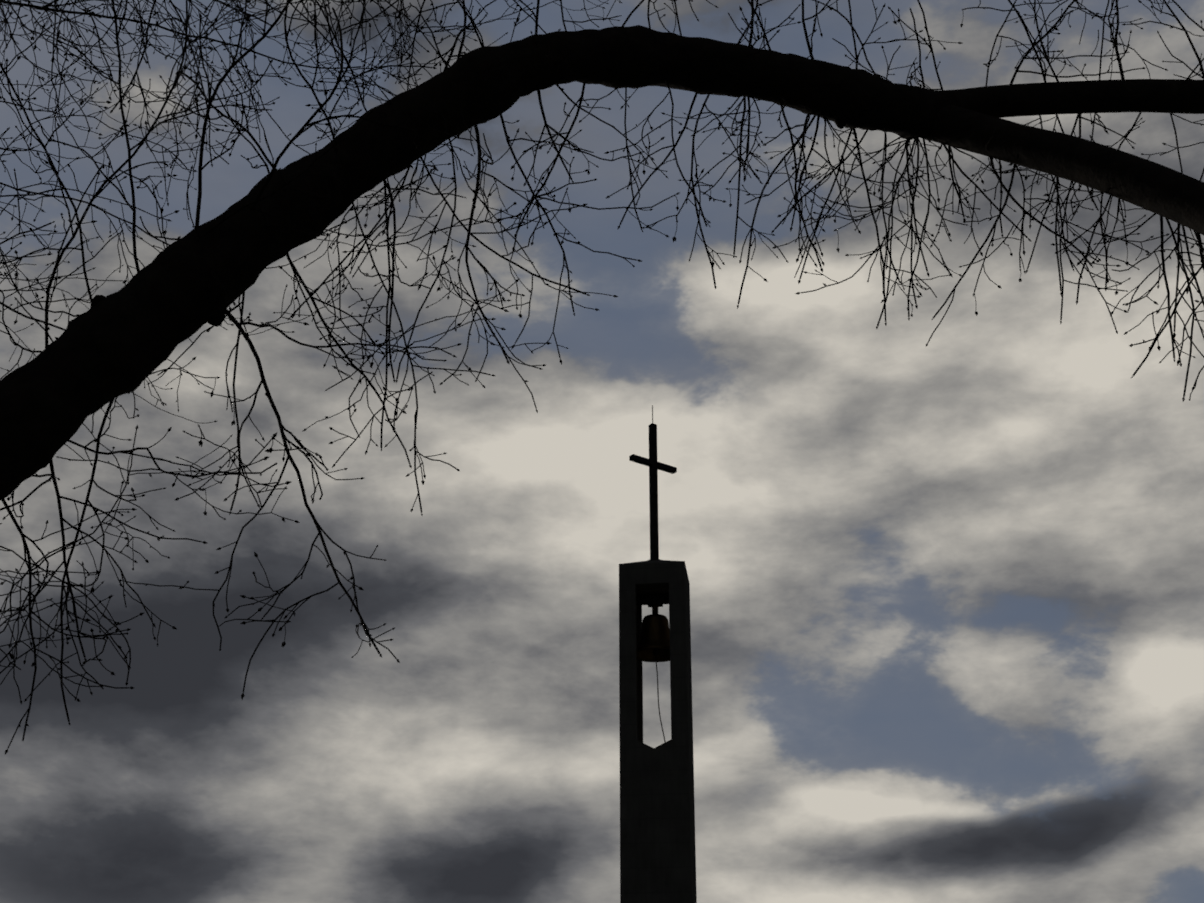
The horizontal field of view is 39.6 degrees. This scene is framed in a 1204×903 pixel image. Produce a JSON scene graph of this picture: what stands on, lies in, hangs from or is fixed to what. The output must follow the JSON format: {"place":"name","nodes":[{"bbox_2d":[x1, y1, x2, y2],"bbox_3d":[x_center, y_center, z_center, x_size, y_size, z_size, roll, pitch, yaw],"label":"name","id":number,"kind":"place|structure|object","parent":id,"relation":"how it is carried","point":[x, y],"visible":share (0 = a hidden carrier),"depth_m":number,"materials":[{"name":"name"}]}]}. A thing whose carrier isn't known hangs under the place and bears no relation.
{"place":"outdoors","nodes":[
{"label":"outdoors","id":0,"kind":"place"},
{"bbox_2d":[0,0,1203,902],"label":"sky","id":1,"kind":"structure","parent":0,"point":[947,594],"materials":[{"name":"grey"}]},
{"label":"lawn","id":2,"kind":"structure","parent":0,"visible":0},
{"bbox_2d":[0,0,1203,753],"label":"tree","id":3,"kind":"object","parent":2,"relation":"on","point":[126,338],"visible":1,"depth_m":4.91,"materials":[{"name":"black plant"}]},
{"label":"forecourt paving","id":4,"kind":"structure","parent":0,"visible":0},
{"bbox_2d":[619,560,696,902],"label":"bell tower","id":5,"kind":"structure","parent":4,"relation":"on","point":[657,839],"depth_m":42.07,"materials":[{"name":"concrete"}]},
{"bbox_2d":[636,593,669,741],"bbox_3d":[1.419,5.886,43.863,1.310,4.482,1.310,-3,-24,6],"label":"bell","id":6,"kind":"object","parent":5,"relation":"attached to","point":[653,645],"visible":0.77,"depth_m":44.19,"materials":[{"name":"brown metal"}]},
{"bbox_2d":[629,405,676,560],"bbox_3d":[1.419,0.888,46.089,1.550,4.780,0.320,17,-29,-33],"label":"cross","id":7,"kind":"object","parent":5,"relation":"on","point":[653,464],"visible":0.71,"depth_m":46.01,"materials":[{"name":"metal"}]}
]}

